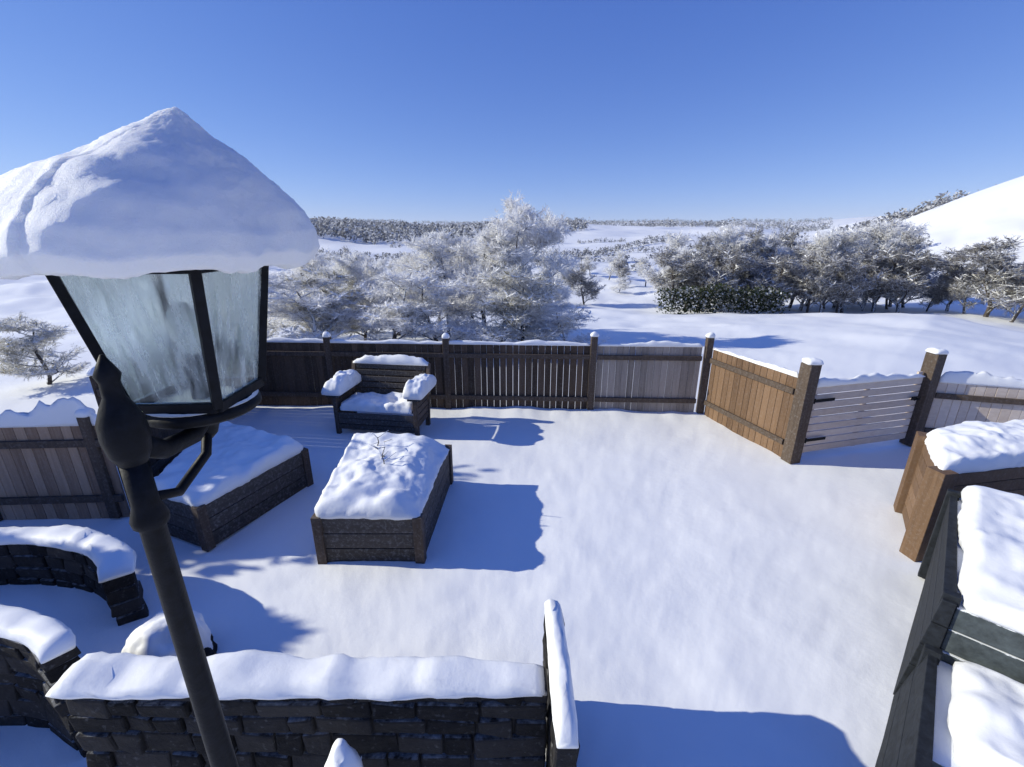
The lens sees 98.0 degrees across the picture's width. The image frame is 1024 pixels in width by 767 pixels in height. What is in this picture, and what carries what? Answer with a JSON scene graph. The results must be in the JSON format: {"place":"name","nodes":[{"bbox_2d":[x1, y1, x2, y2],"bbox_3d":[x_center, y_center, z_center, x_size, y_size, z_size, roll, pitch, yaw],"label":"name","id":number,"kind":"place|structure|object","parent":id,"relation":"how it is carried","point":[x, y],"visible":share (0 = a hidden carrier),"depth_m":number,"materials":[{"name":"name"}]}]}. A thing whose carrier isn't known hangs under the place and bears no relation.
{"place":"outdoors","nodes":[
{"label":"outdoors","id":0,"kind":"place"},
{"bbox_2d":[121,610,217,656],"bbox_3d":[-2.514,1.909,3.277,0.594,0.428,0.478,0,18,0],"label":"fire pit","id":1,"kind":"object","parent":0,"point":[151,637],"visible":0.38,"depth_m":3.15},
{"bbox_2d":[0,176,1023,766],"bbox_3d":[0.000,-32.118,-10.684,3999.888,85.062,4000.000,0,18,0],"label":"ground","id":2,"kind":"structure","parent":0,"point":[724,596],"depth_m":4.42,"materials":[{"name":"white snow"}]},
{"bbox_2d":[0,604,87,757],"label":"stone bed","id":3,"kind":"object","parent":2,"relation":"on","point":[39,654],"visible":0.67,"depth_m":2.63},
{"bbox_2d":[0,310,90,384],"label":"frosted bush","id":4,"kind":"object","parent":2,"relation":"on","point":[40,338],"visible":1,"depth_m":9.22,"materials":[{"name":"white plant"}]},
{"bbox_2d":[0,397,129,520],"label":"plank fence","id":5,"kind":"object","parent":2,"relation":"on","point":[56,462],"visible":0.86,"depth_m":4.79,"materials":[{"name":"wood"}]},
{"bbox_2d":[0,525,148,625],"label":"stone bed","id":6,"kind":"object","parent":2,"relation":"on","point":[99,563],"visible":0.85,"depth_m":3.85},
{"bbox_2d":[86,366,183,507],"bbox_3d":[-4.674,0.113,6.372,0.138,1.864,3.228,-3,19,-9],"label":"plank fence","id":7,"kind":"object","parent":2,"relation":"on","point":[158,466],"visible":0.04,"depth_m":5.60,"materials":[{"name":"wood"}]},
{"bbox_2d":[0,107,319,766],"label":"street lamp","id":8,"kind":"object","parent":2,"relation":"on","point":[153,247],"visible":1,"depth_m":0.91,"materials":[{"name":"black metal"}]},
{"bbox_2d":[154,421,313,551],"bbox_3d":[-3.534,1.045,5.305,1.702,0.668,1.513,7,20,21],"label":"raised bed","id":9,"kind":"object","parent":2,"relation":"on","point":[246,475],"visible":0.78,"depth_m":4.85,"materials":[{"name":"white snow"}]},
{"bbox_2d":[268,269,302,297],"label":"frosted tree","id":10,"kind":"object","parent":2,"relation":"on","point":[286,273],"visible":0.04,"depth_m":31.03,"materials":[{"name":"white plant"}]},
{"bbox_2d":[267,269,307,337],"bbox_3d":[-7.359,-1.782,11.392,3.550,2.656,3.760,17,25,42],"label":"frosted bush","id":11,"kind":"object","parent":2,"relation":"on","point":[272,324],"visible":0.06,"depth_m":12.17,"materials":[{"name":"white plant"}]},
{"bbox_2d":[267,246,338,330],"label":"frosted tree","id":12,"kind":"object","parent":2,"relation":"on","point":[315,261],"visible":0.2,"depth_m":15.19,"materials":[{"name":"white plant"}]},
{"bbox_2d":[45,598,579,766],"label":"garden wall","id":13,"kind":"structure","parent":2,"relation":"on","point":[126,709],"depth_m":2.35,"materials":[{"name":"grey stone"}]},
{"bbox_2d":[267,274,370,339],"bbox_3d":[-5.145,-1.713,11.619,3.389,2.282,3.589,4,19,13],"label":"frosted bush","id":14,"kind":"object","parent":2,"relation":"on","point":[321,300],"visible":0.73,"depth_m":11.52,"materials":[{"name":"white plant"}]},
{"bbox_2d":[307,258,332,301],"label":"frosted tree","id":15,"kind":"object","parent":2,"relation":"on","point":[325,266],"visible":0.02,"depth_m":32.59,"materials":[{"name":"white plant"}]},
{"bbox_2d":[268,265,377,336],"bbox_3d":[-5.441,-2.192,12.948,3.655,2.516,3.380,1,18,4],"label":"frosted tree","id":16,"kind":"object","parent":2,"relation":"on","point":[337,275],"visible":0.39,"depth_m":12.34,"materials":[{"name":"white plant"}]},
{"bbox_2d":[329,246,349,266],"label":"frosted tree","id":17,"kind":"object","parent":2,"relation":"on","point":[344,249],"visible":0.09,"depth_m":48.02,"materials":[{"name":"white plant"}]},
{"bbox_2d":[324,738,362,766],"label":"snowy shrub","id":18,"kind":"object","parent":2,"relation":"on","point":[343,753],"visible":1,"depth_m":2.13,"materials":[{"name":"snow"}]},
{"bbox_2d":[308,248,396,340],"bbox_3d":[-4.698,-2.575,13.555,2.299,3.071,2.710,-16,25,-40],"label":"frosted tree","id":19,"kind":"object","parent":2,"relation":"on","point":[349,265],"visible":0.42,"depth_m":13.28,"materials":[{"name":"white plant"}]},
{"bbox_2d":[322,251,394,331],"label":"frosted tree","id":20,"kind":"object","parent":2,"relation":"on","point":[368,259],"visible":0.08,"depth_m":16.37,"materials":[{"name":"white plant"}]},
{"bbox_2d":[321,354,436,435],"bbox_3d":[-2.076,0.189,7.168,1.618,1.163,0.952,3,19,8],"label":"garden bench","id":21,"kind":"object","parent":2,"relation":"on","point":[346,395],"visible":1,"depth_m":7.02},
{"bbox_2d":[369,257,388,283],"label":"frosted tree","id":22,"kind":"object","parent":2,"relation":"on","point":[385,260],"visible":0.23,"depth_m":45.85,"materials":[{"name":"white plant"}]},
{"bbox_2d":[310,430,453,563],"bbox_3d":[-1.390,1.048,4.899,1.277,0.919,1.663,0,18,0],"label":"raised bed","id":23,"kind":"object","parent":2,"relation":"on","point":[383,496],"visible":1,"depth_m":4.28,"materials":[{"name":"white snow"}]},
{"bbox_2d":[385,263,395,269],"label":"frosted tree","id":24,"kind":"object","parent":2,"relation":"on","point":[389,267],"visible":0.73,"depth_m":78.63,"materials":[{"name":"white plant"}]},
{"bbox_2d":[333,266,453,340],"bbox_3d":[-3.191,-1.944,11.976,3.228,2.415,3.418,-10,21,-27],"label":"frosted bush","id":25,"kind":"object","parent":2,"relation":"on","point":[386,321],"visible":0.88,"depth_m":11.54,"materials":[{"name":"white plant"}]},
{"bbox_2d":[369,250,432,335],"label":"frosted tree","id":26,"kind":"object","parent":2,"relation":"on","point":[397,261],"visible":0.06,"depth_m":14.99,"materials":[{"name":"white plant"}]},
{"bbox_2d":[362,268,484,341],"bbox_3d":[-2.268,-2.020,12.473,3.418,2.415,3.228,6,19,17],"label":"frosted bush","id":27,"kind":"object","parent":2,"relation":"on","point":[413,283],"visible":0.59,"depth_m":11.86,"materials":[{"name":"white plant"}]},
{"bbox_2d":[258,331,590,408],"bbox_3d":[-1.968,-0.196,7.931,6.624,1.466,0.149,1,18,3],"label":"plank fence","id":28,"kind":"object","parent":2,"relation":"on","point":[298,373],"visible":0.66,"depth_m":7.86,"materials":[{"name":"brown wood"}]},
{"bbox_2d":[397,229,479,335],"bbox_3d":[-2.315,-3.429,15.296,3.748,3.650,2.979,-11,21,-30],"label":"frosted tree","id":29,"kind":"object","parent":2,"relation":"on","point":[431,248],"visible":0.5,"depth_m":14.42,"materials":[{"name":"white plant"}]},
{"bbox_2d":[415,231,476,322],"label":"frosted tree","id":30,"kind":"object","parent":2,"relation":"on","point":[467,239],"visible":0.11,"depth_m":16.92,"materials":[{"name":"white plant"}]},
{"bbox_2d":[418,226,487,318],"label":"frosted tree","id":31,"kind":"object","parent":2,"relation":"on","point":[470,257],"visible":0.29,"depth_m":16.59,"materials":[{"name":"white plant"}]},
{"bbox_2d":[425,216,542,325],"bbox_3d":[-1.025,-3.255,14.261,4.165,4.146,3.310,0,18,0],"label":"frosted tree","id":32,"kind":"object","parent":2,"relation":"on","point":[495,252],"visible":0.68,"depth_m":13.78,"materials":[{"name":"white plant"}]},
{"bbox_2d":[447,271,556,353],"bbox_3d":[-0.245,-1.935,12.416,3.247,2.294,3.066,-6,19,-18],"label":"frosted bush","id":33,"kind":"object","parent":2,"relation":"on","point":[488,295],"visible":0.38,"depth_m":12.09,"materials":[{"name":"white plant"}]},
{"bbox_2d":[467,191,581,312],"bbox_3d":[0.300,-3.979,15.214,3.862,5.046,3.276,12,22,31],"label":"frosted tree","id":34,"kind":"object","parent":2,"relation":"on","point":[546,233],"visible":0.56,"depth_m":14.44,"materials":[{"name":"white plant"}]},
{"bbox_2d":[473,263,586,340],"bbox_3d":[0.215,-2.050,12.406,2.917,2.591,3.155,-10,21,-27],"label":"frosted tree","id":35,"kind":"object","parent":2,"relation":"on","point":[509,277],"visible":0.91,"depth_m":11.81,"materials":[{"name":"white plant"}]},
{"bbox_2d":[532,267,574,323],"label":"frosted tree","id":36,"kind":"object","parent":2,"relation":"on","point":[564,294],"visible":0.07,"depth_m":16.25,"materials":[{"name":"white plant"}]},
{"bbox_2d":[552,253,581,294],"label":"frosted tree","id":37,"kind":"object","parent":2,"relation":"on","point":[567,276],"visible":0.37,"depth_m":40.35,"materials":[{"name":"white plant"}]},
{"bbox_2d":[523,299,611,351],"bbox_3d":[1.537,-1.557,12.594,2.582,1.546,2.734,-7,20,-19],"label":"frosted bush","id":38,"kind":"object","parent":2,"relation":"on","point":[561,319],"visible":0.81,"depth_m":12.32,"materials":[{"name":"white plant"}]},
{"bbox_2d":[563,262,605,304],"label":"frosted tree","id":39,"kind":"object","parent":2,"relation":"on","point":[577,276],"visible":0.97,"depth_m":40.32,"materials":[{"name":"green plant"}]},
{"bbox_2d":[580,254,598,274],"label":"frosted tree","id":40,"kind":"object","parent":2,"relation":"on","point":[586,259],"visible":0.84,"depth_m":66.89,"materials":[{"name":"white plant"}]},
{"bbox_2d":[601,249,628,279],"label":"frosted tree","id":41,"kind":"object","parent":2,"relation":"on","point":[620,256],"visible":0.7,"depth_m":63.43,"materials":[{"name":"white plant"}]},
{"bbox_2d":[608,276,633,292],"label":"frosted tree","id":42,"kind":"object","parent":2,"relation":"on","point":[623,284],"visible":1,"depth_m":50.13,"materials":[{"name":"plant"}]},
{"bbox_2d":[612,258,632,282],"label":"frosted tree","id":43,"kind":"object","parent":2,"relation":"on","point":[621,268],"visible":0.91,"depth_m":55.64,"materials":[{"name":"white plant"}]},
{"bbox_2d":[309,189,983,270],"bbox_3d":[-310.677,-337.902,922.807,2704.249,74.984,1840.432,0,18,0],"label":"wood","id":44,"kind":"object","parent":2,"relation":"on","point":[363,230],"visible":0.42,"depth_m":279.24,"materials":[{"name":"white plant"}]},
{"bbox_2d":[634,256,659,286],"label":"frosted tree","id":45,"kind":"object","parent":2,"relation":"on","point":[642,262],"visible":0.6,"depth_m":55.17,"materials":[{"name":"white plant"}]},
{"bbox_2d":[587,331,714,413],"bbox_3d":[2.362,-0.154,7.718,2.065,1.520,0.151,1,18,2],"label":"plank fence","id":46,"kind":"object","parent":2,"relation":"on","point":[655,359],"visible":0.81,"depth_m":7.71,"materials":[{"name":"grey wood"}]},
{"bbox_2d":[642,249,682,293],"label":"frosted tree","id":47,"kind":"object","parent":2,"relation":"on","point":[657,266],"visible":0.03,"depth_m":47.92,"materials":[{"name":"white plant"}]},
{"bbox_2d":[640,229,694,300],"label":"frosted tree","id":48,"kind":"object","parent":2,"relation":"on","point":[679,241],"visible":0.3,"depth_m":38.46,"materials":[{"name":"white plant"}]},
{"bbox_2d":[644,244,707,307],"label":"frosted tree","id":49,"kind":"object","parent":2,"relation":"on","point":[668,277],"visible":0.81,"depth_m":33.66,"materials":[{"name":"white plant"}]},
{"bbox_2d":[669,250,697,307],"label":"frosted tree","id":50,"kind":"object","parent":2,"relation":"on","point":[685,254],"visible":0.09,"depth_m":34.77,"materials":[{"name":"grey plant"}]},
{"bbox_2d":[683,252,716,311],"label":"frosted tree","id":51,"kind":"object","parent":2,"relation":"on","point":[709,256],"visible":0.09,"depth_m":34.04,"materials":[{"name":"grey plant"}]},
{"bbox_2d":[667,248,741,310],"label":"frosted tree","id":52,"kind":"object","parent":2,"relation":"on","point":[702,270],"visible":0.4,"depth_m":33.01,"materials":[{"name":"grey plant"}]},
{"bbox_2d":[686,231,730,304],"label":"frosted tree","id":53,"kind":"object","parent":2,"relation":"on","point":[712,249],"visible":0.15,"depth_m":35.57,"materials":[{"name":"white plant"}]},
{"bbox_2d":[685,233,751,302],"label":"frosted tree","id":54,"kind":"object","parent":2,"relation":"on","point":[742,242],"visible":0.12,"depth_m":35.74,"materials":[{"name":"white plant"}]},
{"bbox_2d":[653,282,791,314],"bbox_3d":[14.577,-5.860,30.996,9.220,2.315,1.645,1,18,4],"label":"hedge","id":55,"kind":"object","parent":2,"relation":"on","point":[706,296],"visible":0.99,"depth_m":30.75,"materials":[{"name":"green plant"}]},
{"bbox_2d":[705,224,742,253],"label":"frosted tree","id":56,"kind":"object","parent":2,"relation":"on","point":[731,234],"visible":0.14,"depth_m":36.02,"materials":[{"name":"white plant"}]},
{"bbox_2d":[688,247,769,311],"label":"frosted tree","id":57,"kind":"object","parent":2,"relation":"on","point":[731,266],"visible":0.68,"depth_m":32.35,"materials":[{"name":"white plant"}]},
{"bbox_2d":[716,246,754,306],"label":"frosted tree","id":58,"kind":"object","parent":2,"relation":"on","point":[737,275],"visible":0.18,"depth_m":34.79,"materials":[{"name":"grey plant"}]},
{"bbox_2d":[717,222,773,270],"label":"frosted tree","id":59,"kind":"object","parent":2,"relation":"on","point":[767,244],"visible":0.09,"depth_m":38.44,"materials":[{"name":"white plant"}]},
{"bbox_2d":[704,348,797,456],"bbox_3d":[3.601,0.227,6.886,0.086,1.321,1.636,-5,19,-15],"label":"plank fence","id":60,"kind":"object","parent":2,"relation":"on","point":[749,399],"visible":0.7,"depth_m":6.75,"materials":[{"name":"brown wood"}]},
{"bbox_2d":[719,241,785,296],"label":"frosted tree","id":61,"kind":"object","parent":2,"relation":"on","point":[751,250],"visible":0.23,"depth_m":34.84,"materials":[{"name":"grey plant"}]},
{"bbox_2d":[737,254,770,306],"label":"frosted tree","id":62,"kind":"object","parent":2,"relation":"on","point":[755,259],"visible":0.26,"depth_m":34.14,"materials":[{"name":"grey plant"}]},
{"bbox_2d":[743,224,785,275],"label":"frosted tree","id":63,"kind":"object","parent":2,"relation":"on","point":[766,254],"visible":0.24,"depth_m":36.91,"materials":[{"name":"white plant"}]},
{"bbox_2d":[757,230,790,269],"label":"frosted tree","id":64,"kind":"object","parent":2,"relation":"on","point":[782,251],"visible":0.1,"depth_m":38.81,"materials":[{"name":"white plant"}]},
{"bbox_2d":[741,252,814,310],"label":"frosted tree","id":65,"kind":"object","parent":2,"relation":"on","point":[787,267],"visible":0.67,"depth_m":33.09,"materials":[{"name":"grey plant"}]},
{"bbox_2d":[771,254,810,312],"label":"frosted tree","id":66,"kind":"object","parent":2,"relation":"on","point":[788,279],"visible":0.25,"depth_m":33.88,"materials":[{"name":"grey plant"}]},
{"bbox_2d":[772,229,815,267],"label":"frosted tree","id":67,"kind":"object","parent":2,"relation":"on","point":[790,238],"visible":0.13,"depth_m":38.99,"materials":[{"name":"grey plant"}]},
{"bbox_2d":[781,357,823,463],"bbox_3d":[3.901,0.376,6.005,0.204,1.496,0.204,0,18,0],"label":"gate post","id":68,"kind":"object","parent":2,"relation":"on","point":[803,401],"visible":1,"depth_m":5.94,"materials":[{"name":"brown wood"}]},
{"bbox_2d":[802,371,924,452],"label":"garden gate","id":69,"kind":"structure","parent":68,"relation":"attached to","point":[864,385],"depth_m":6.27,"materials":[{"name":"white paint"}]},
{"bbox_2d":[785,251,838,310],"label":"frosted tree","id":70,"kind":"object","parent":2,"relation":"on","point":[810,259],"visible":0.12,"depth_m":34.18,"materials":[{"name":"white plant"}]},
{"bbox_2d":[780,226,851,307],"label":"frosted tree","id":71,"kind":"object","parent":2,"relation":"on","point":[833,237],"visible":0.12,"depth_m":35.72,"materials":[{"name":"white plant"}]},
{"bbox_2d":[789,243,845,312],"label":"frosted tree","id":72,"kind":"object","parent":2,"relation":"on","point":[826,261],"visible":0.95,"depth_m":32.25,"materials":[{"name":"white plant"}]},
{"bbox_2d":[791,232,846,308],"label":"frosted tree","id":73,"kind":"object","parent":2,"relation":"on","point":[809,247],"visible":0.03,"depth_m":37.04,"materials":[{"name":"grey plant"}]},
{"bbox_2d":[789,252,873,312],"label":"frosted tree","id":74,"kind":"object","parent":2,"relation":"on","point":[848,261],"visible":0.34,"depth_m":32.80,"materials":[{"name":"white plant"}]},
{"bbox_2d":[794,223,872,305],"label":"frosted tree","id":75,"kind":"object","parent":2,"relation":"on","point":[856,234],"visible":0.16,"depth_m":35.82,"materials":[{"name":"white plant"}]},
{"bbox_2d":[829,251,875,312],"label":"frosted tree","id":76,"kind":"object","parent":2,"relation":"on","point":[846,275],"visible":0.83,"depth_m":32.78,"materials":[{"name":"grey plant"}]},
{"bbox_2d":[828,246,888,312],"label":"frosted tree","id":77,"kind":"object","parent":2,"relation":"on","point":[869,257],"visible":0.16,"depth_m":33.89,"materials":[{"name":"grey plant"}]},
{"bbox_2d":[846,261,881,310],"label":"frosted tree","id":78,"kind":"object","parent":2,"relation":"on","point":[865,301],"visible":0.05,"depth_m":35.78,"materials":[{"name":"grey plant"}]},
{"bbox_2d":[850,219,880,300],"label":"frosted tree","id":79,"kind":"object","parent":2,"relation":"on","point":[866,224],"visible":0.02,"depth_m":39.84,"materials":[{"name":"white plant"}]},
{"bbox_2d":[832,221,910,307],"bbox_3d":[28.629,-9.789,37.023,5.546,7.273,6.213,10,21,27],"label":"frosted tree","id":80,"kind":"object","parent":2,"relation":"on","point":[890,235],"visible":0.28,"depth_m":34.85,"materials":[{"name":"white plant"}]},
{"bbox_2d":[851,215,904,303],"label":"frosted tree","id":81,"kind":"object","parent":2,"relation":"on","point":[880,227],"visible":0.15,"depth_m":34.86,"materials":[{"name":"white plant"}]},
{"bbox_2d":[859,245,932,311],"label":"frosted tree","id":82,"kind":"object","parent":2,"relation":"on","point":[900,259],"visible":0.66,"depth_m":33.83,"materials":[{"name":"white plant"}]},
{"bbox_2d":[870,239,927,309],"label":"frosted tree","id":83,"kind":"object","parent":2,"relation":"on","point":[905,246],"visible":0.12,"depth_m":34.97,"materials":[{"name":"white plant"}]},
{"bbox_2d":[872,218,930,302],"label":"frosted tree","id":84,"kind":"object","parent":2,"relation":"on","point":[922,228],"visible":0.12,"depth_m":38.78,"materials":[{"name":"white plant"}]},
{"bbox_2d":[866,246,964,312],"bbox_3d":[30.165,-8.002,34.394,5.560,5.016,5.480,-1,18,-4],"label":"frosted tree","id":85,"kind":"object","parent":2,"relation":"on","point":[903,277],"visible":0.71,"depth_m":33.24,"materials":[{"name":"white plant"}]},
{"bbox_2d":[889,230,944,307],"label":"frosted tree","id":86,"kind":"object","parent":2,"relation":"on","point":[919,240],"visible":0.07,"depth_m":36.58,"materials":[{"name":"white plant"}]},
{"bbox_2d":[888,221,945,306],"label":"frosted tree","id":87,"kind":"object","parent":2,"relation":"on","point":[903,238],"visible":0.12,"depth_m":38.44,"materials":[{"name":"white plant"}]},
{"bbox_2d":[899,347,948,446],"bbox_3d":[6.020,0.206,6.518,0.204,1.494,0.203,0,18,0],"label":"gate post","id":88,"kind":"object","parent":2,"relation":"on","point":[933,364],"visible":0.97,"depth_m":6.41,"materials":[{"name":"brown wood"}]},
{"bbox_2d":[918,273,951,310],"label":"frosted tree","id":89,"kind":"object","parent":2,"relation":"on","point":[937,302],"visible":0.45,"depth_m":35.12,"materials":[{"name":"grey plant"}]},
{"bbox_2d":[918,266,978,310],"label":"frosted tree","id":90,"kind":"object","parent":2,"relation":"on","point":[938,297],"visible":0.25,"depth_m":34.72,"materials":[{"name":"grey plant"}]},
{"bbox_2d":[875,485,1023,766],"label":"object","id":91,"kind":"structure","parent":2,"relation":"on","point":[958,697],"depth_m":2.68,"materials":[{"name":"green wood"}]},
{"bbox_2d":[893,419,1023,561],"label":"raised bed","id":92,"kind":"object","parent":2,"relation":"on","point":[956,457],"visible":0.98,"depth_m":4.29,"materials":[{"name":"brown wood"}]},
{"bbox_2d":[936,243,997,313],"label":"frosted tree","id":93,"kind":"object","parent":2,"relation":"on","point":[962,290],"visible":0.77,"depth_m":32.47,"materials":[{"name":"white plant"}]},
{"bbox_2d":[923,371,1023,432],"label":"plank fence","id":94,"kind":"object","parent":2,"relation":"on","point":[960,397],"visible":0.66,"depth_m":6.33,"materials":[{"name":"grey wood"}]},
{"bbox_2d":[940,234,1023,316],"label":"frosted tree","id":95,"kind":"object","parent":2,"relation":"on","point":[979,256],"visible":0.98,"depth_m":30.10,"materials":[{"name":"white plant"}]},
{"bbox_2d":[992,280,1023,322],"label":"frosted tree","id":96,"kind":"object","parent":2,"relation":"on","point":[1016,314],"visible":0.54,"depth_m":30.11,"materials":[{"name":"white plant"}]},
{"bbox_2d":[0,0,1023,222],"label":"sky","id":97,"kind":"structure","parent":0,"point":[409,111],"materials":[{"name":"blue"}]},
{"bbox_2d":[530,252,542,267],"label":"frosted tree","id":98,"kind":"object","parent":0,"point":[534,261],"visible":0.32,"depth_m":82.33,"materials":[{"name":"white plant"}]}
]}

